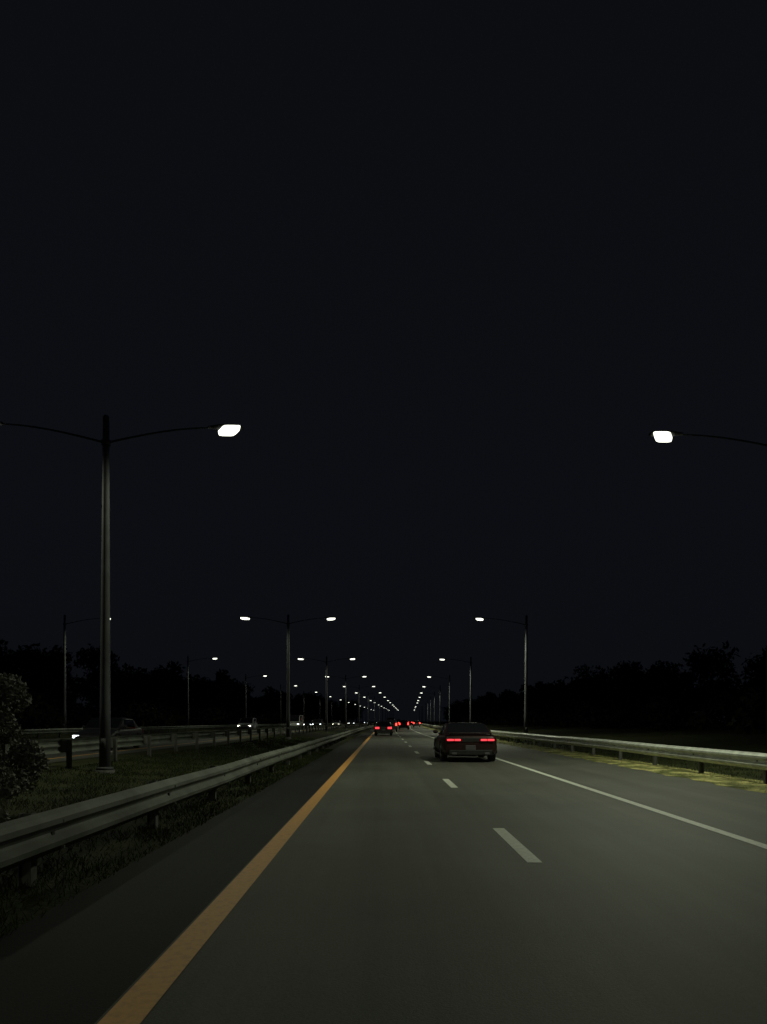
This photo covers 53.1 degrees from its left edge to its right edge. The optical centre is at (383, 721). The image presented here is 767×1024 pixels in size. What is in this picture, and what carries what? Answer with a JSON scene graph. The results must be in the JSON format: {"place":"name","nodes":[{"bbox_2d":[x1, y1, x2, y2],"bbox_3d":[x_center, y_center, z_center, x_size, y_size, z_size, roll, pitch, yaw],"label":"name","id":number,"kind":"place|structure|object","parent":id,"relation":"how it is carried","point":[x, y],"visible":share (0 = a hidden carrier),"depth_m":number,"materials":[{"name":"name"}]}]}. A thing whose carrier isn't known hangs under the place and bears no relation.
{"place":"outdoors","nodes":[
{"label":"outdoors","id":0,"kind":"place"},
{"bbox_2d":[8,724,366,767],"bbox_3d":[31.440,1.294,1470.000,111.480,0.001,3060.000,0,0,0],"label":"opposing road","id":1,"kind":"structure","parent":0,"point":[91,753],"depth_m":39.53,"materials":[{"name":"grey asphalt"}]},
{"bbox_2d":[73,718,143,749],"bbox_3d":[-12.900,0.556,36.110,2.124,1.468,4.860,0,0,0],"label":"sedan","id":2,"kind":"object","parent":1,"relation":"on","point":[124,726],"visible":0.43,"depth_m":35.35,"materials":[{"name":"black paint"}]},
{"bbox_2d":[50,727,334,758],"bbox_3d":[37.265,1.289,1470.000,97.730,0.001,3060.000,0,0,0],"label":"opposing edge line","id":3,"kind":"object","parent":1,"relation":"on","point":[151,747],"visible":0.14,"depth_m":36.47,"materials":[{"name":"yellow paint"}]},
{"bbox_2d":[237,718,257,728],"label":"suv","id":4,"kind":"object","parent":1,"relation":"on","point":[248,723],"visible":0.81,"depth_m":94.65,"materials":[{"name":"silver paint"}]},
{"bbox_2d":[290,715,303,729],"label":"van","id":5,"kind":"object","parent":1,"relation":"on","point":[296,720],"visible":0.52,"depth_m":113.43,"materials":[{"name":"paint"}]},
{"bbox_2d":[304,721,312,725],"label":"sedan","id":6,"kind":"object","parent":1,"relation":"on","point":[307,723],"visible":0.51,"depth_m":160.76,"materials":[{"name":"black paint"}]},
{"bbox_2d":[312,719,323,724],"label":"suv","id":7,"kind":"object","parent":1,"relation":"on","point":[318,722],"visible":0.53,"depth_m":146.79,"materials":[{"name":"black paint"}]},
{"bbox_2d":[0,721,766,940],"bbox_3d":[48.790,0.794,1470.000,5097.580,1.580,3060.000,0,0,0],"label":"ground","id":8,"kind":"structure","parent":0,"point":[723,738],"depth_m":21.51,"materials":[{"name":"green plant"}]},
{"bbox_2d":[0,761,23,822],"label":"median shrub","id":9,"kind":"object","parent":8,"relation":"on","point":[6,786],"visible":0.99,"depth_m":11.85,"materials":[{"name":"green plant"}]},
{"bbox_2d":[0,672,49,793],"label":"median shrub","id":10,"kind":"object","parent":8,"relation":"on","point":[25,760],"visible":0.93,"depth_m":12.90,"materials":[{"name":"green plant"}]},
{"bbox_2d":[62,615,111,733],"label":"street lamp","id":11,"kind":"object","parent":8,"relation":"on","point":[64,679],"visible":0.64,"depth_m":65.99,"materials":[{"name":"metal"}]},
{"bbox_2d":[0,415,242,773],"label":"street lamp","id":12,"kind":"object","parent":8,"relation":"on","point":[105,696],"visible":0.95,"depth_m":22.19,"materials":[{"name":"metal"}]},
{"bbox_2d":[11,690,344,728],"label":"undergrowth bushes","id":13,"kind":"object","parent":8,"relation":"on","point":[141,714],"visible":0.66,"depth_m":110.69,"materials":[{"name":"green plant"}]},
{"bbox_2d":[0,630,364,726],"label":"distant trees","id":14,"kind":"object","parent":8,"relation":"on","point":[39,673],"visible":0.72,"depth_m":153.27,"materials":[{"name":"green plant"}]},
{"bbox_2d":[0,729,373,1023],"bbox_3d":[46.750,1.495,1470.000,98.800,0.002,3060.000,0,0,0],"label":"road shoulder","id":15,"kind":"object","parent":8,"relation":"on","point":[90,955],"visible":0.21,"depth_m":5.91},
{"bbox_2d":[0,725,375,886],"bbox_3d":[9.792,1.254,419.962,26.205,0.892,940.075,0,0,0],"label":"guardrail","id":16,"kind":"object","parent":8,"relation":"on","point":[27,840],"visible":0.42,"depth_m":8.48,"materials":[{"name":"metal"}]},
{"bbox_2d":[1,723,375,768],"bbox_3d":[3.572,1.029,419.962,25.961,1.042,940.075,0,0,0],"label":"guardrail","id":17,"kind":"object","parent":8,"relation":"on","point":[68,746],"visible":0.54,"depth_m":29.80,"materials":[{"name":"metal"}]},
{"bbox_2d":[8,722,373,738],"bbox_3d":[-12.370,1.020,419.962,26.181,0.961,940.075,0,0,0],"label":"guardrail","id":18,"kind":"object","parent":8,"relation":"on","point":[59,731],"visible":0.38,"depth_m":83.54,"materials":[{"name":"metal"}]},
{"bbox_2d":[187,656,216,725],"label":"street lamp","id":19,"kind":"object","parent":8,"relation":"on","point":[188,661],"visible":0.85,"depth_m":107.32,"materials":[{"name":"metal"}]},
{"bbox_2d":[245,674,266,717],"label":"street lamp","id":20,"kind":"object","parent":8,"relation":"on","point":[245,694],"visible":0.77,"depth_m":148.58,"materials":[{"name":"metal"}]},
{"bbox_2d":[240,614,335,738],"bbox_3d":[-7.903,-3.580,63.611,7.900,10.620,0.585,0,0,-3],"label":"street lamp","id":21,"kind":"object","parent":8,"relation":"on","point":[288,688],"visible":0.98,"depth_m":63.51,"materials":[{"name":"metal"}]},
{"bbox_2d":[280,684,296,723],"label":"street lamp","id":22,"kind":"object","parent":8,"relation":"on","point":[280,701],"visible":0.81,"depth_m":189.86,"materials":[{"name":"metal"}]},
{"bbox_2d":[303,691,316,720],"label":"street lamp","id":23,"kind":"object","parent":8,"relation":"on","point":[303,704],"visible":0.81,"depth_m":231.20,"materials":[{"name":"metal"}]},
{"bbox_2d":[298,656,354,732],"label":"street lamp","id":24,"kind":"object","parent":8,"relation":"on","point":[326,720],"visible":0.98,"depth_m":104.78,"materials":[{"name":"metal"}]},
{"bbox_2d":[325,675,365,728],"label":"street lamp","id":25,"kind":"object","parent":8,"relation":"on","point":[345,700],"visible":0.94,"depth_m":146.14,"materials":[{"name":"metal"}]},
{"bbox_2d":[343,686,374,727],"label":"street lamp","id":26,"kind":"object","parent":8,"relation":"on","point":[359,703],"visible":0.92,"depth_m":187.41,"materials":[{"name":"metal"}]},
{"bbox_2d":[355,692,380,725],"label":"street lamp","id":27,"kind":"object","parent":8,"relation":"on","point":[368,706],"visible":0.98,"depth_m":228.70,"materials":[{"name":"metal"}]},
{"bbox_2d":[370,696,378,724],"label":"street lamp","id":28,"kind":"object","parent":8,"relation":"on","point":[374,709],"visible":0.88,"depth_m":269.28,"materials":[{"name":"metal"}]},
{"bbox_2d":[420,692,434,724],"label":"street lamp","id":29,"kind":"object","parent":8,"relation":"on","point":[434,706],"visible":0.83,"depth_m":229.31,"materials":[{"name":"metal"}]},
{"bbox_2d":[422,685,440,725],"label":"street lamp","id":30,"kind":"object","parent":8,"relation":"on","point":[440,706],"visible":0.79,"depth_m":188.01,"materials":[{"name":"metal"}]},
{"bbox_2d":[427,675,449,722],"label":"street lamp","id":31,"kind":"object","parent":8,"relation":"on","point":[449,695],"visible":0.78,"depth_m":146.73,"materials":[{"name":"metal"}]},
{"bbox_2d":[440,657,471,722],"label":"street lamp","id":32,"kind":"object","parent":8,"relation":"on","point":[470,662],"visible":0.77,"depth_m":105.37,"materials":[{"name":"metal"}]},
{"bbox_2d":[475,615,527,739],"bbox_3d":[9.907,-3.571,64.085,4.650,10.620,0.585,0,0,-3],"label":"street lamp","id":33,"kind":"object","parent":8,"relation":"on","point":[526,679],"visible":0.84,"depth_m":64.08,"materials":[{"name":"metal"}]},
{"bbox_2d":[420,723,766,783],"bbox_3d":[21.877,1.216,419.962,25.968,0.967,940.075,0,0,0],"label":"guardrail","id":34,"kind":"object","parent":8,"relation":"on","point":[753,760],"visible":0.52,"depth_m":24.88,"materials":[{"name":"metal"}]},
{"bbox_2d":[420,725,766,792],"bbox_3d":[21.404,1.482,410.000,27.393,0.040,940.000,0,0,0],"label":"dry grass verge","id":35,"kind":"structure","parent":8,"relation":"on","point":[737,783],"depth_m":22.94,"materials":[{"name":"plant"}]},
{"bbox_2d":[441,640,766,726],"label":"distant trees","id":36,"kind":"object","parent":8,"relation":"on","point":[632,684],"visible":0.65,"depth_m":114.33,"materials":[{"name":"green plant"}]},
{"bbox_2d":[649,430,766,445],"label":"street lamp","id":37,"kind":"object","parent":8,"relation":"on","point":[662,435],"visible":1,"depth_m":22.89,"materials":[{"name":"metal"}]},
{"bbox_2d":[0,0,766,721],"label":"sky","id":38,"kind":"structure","parent":0,"point":[447,271],"materials":[{"name":"black"}]},
{"bbox_2d":[94,722,766,1023],"bbox_3d":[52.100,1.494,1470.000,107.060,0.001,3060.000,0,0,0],"label":"road","id":39,"kind":"structure","parent":0,"point":[398,880],"depth_m":6.19,"materials":[{"name":"grey asphalt"}]},
{"bbox_2d":[97,733,373,1023],"bbox_3d":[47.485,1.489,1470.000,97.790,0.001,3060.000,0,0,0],"label":"yellow edge line","id":40,"kind":"object","parent":39,"relation":"on","point":[138,1000],"visible":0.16,"depth_m":5.33,"materials":[{"name":"paint"}]},
{"bbox_2d":[374,722,392,735],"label":"sedan","id":41,"kind":"object","parent":39,"relation":"on","point":[383,727],"visible":1,"depth_m":80.11,"materials":[{"name":"black paint"}]},
{"bbox_2d":[385,720,397,731],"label":"suv","id":42,"kind":"object","parent":39,"relation":"on","point":[394,724],"visible":0.48,"depth_m":112.11,"materials":[{"name":"black paint"}]},
{"bbox_2d":[399,720,408,729],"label":"suv","id":43,"kind":"object","parent":39,"relation":"on","point":[403,723],"visible":0.99,"depth_m":140.07,"materials":[{"name":"black paint"}]},
{"bbox_2d":[413,720,420,726],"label":"suv","id":44,"kind":"object","parent":39,"relation":"on","point":[416,722],"visible":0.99,"depth_m":200.07,"materials":[{"name":"black paint"}]},
{"bbox_2d":[433,722,496,760],"bbox_3d":[3.160,0.766,30.322,2.338,1.456,5.152,0,0,0],"label":"sports coupe","id":45,"kind":"object","parent":39,"relation":"on","point":[464,739],"visible":1,"depth_m":27.90,"materials":[{"name":"black paint"}]},
{"bbox_2d":[402,739,541,861],"bbox_3d":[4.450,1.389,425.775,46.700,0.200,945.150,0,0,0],"label":"lane dashes","id":46,"kind":"object","parent":39,"relation":"on","point":[521,850],"visible":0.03,"depth_m":9.43,"materials":[{"name":"white paint"}]},
{"bbox_2d":[410,728,766,848],"bbox_3d":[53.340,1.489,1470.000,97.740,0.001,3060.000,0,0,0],"label":"white edge line","id":47,"kind":"object","parent":39,"relation":"on","point":[753,842],"visible":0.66,"depth_m":12.40,"materials":[{"name":"paint"}]}
]}

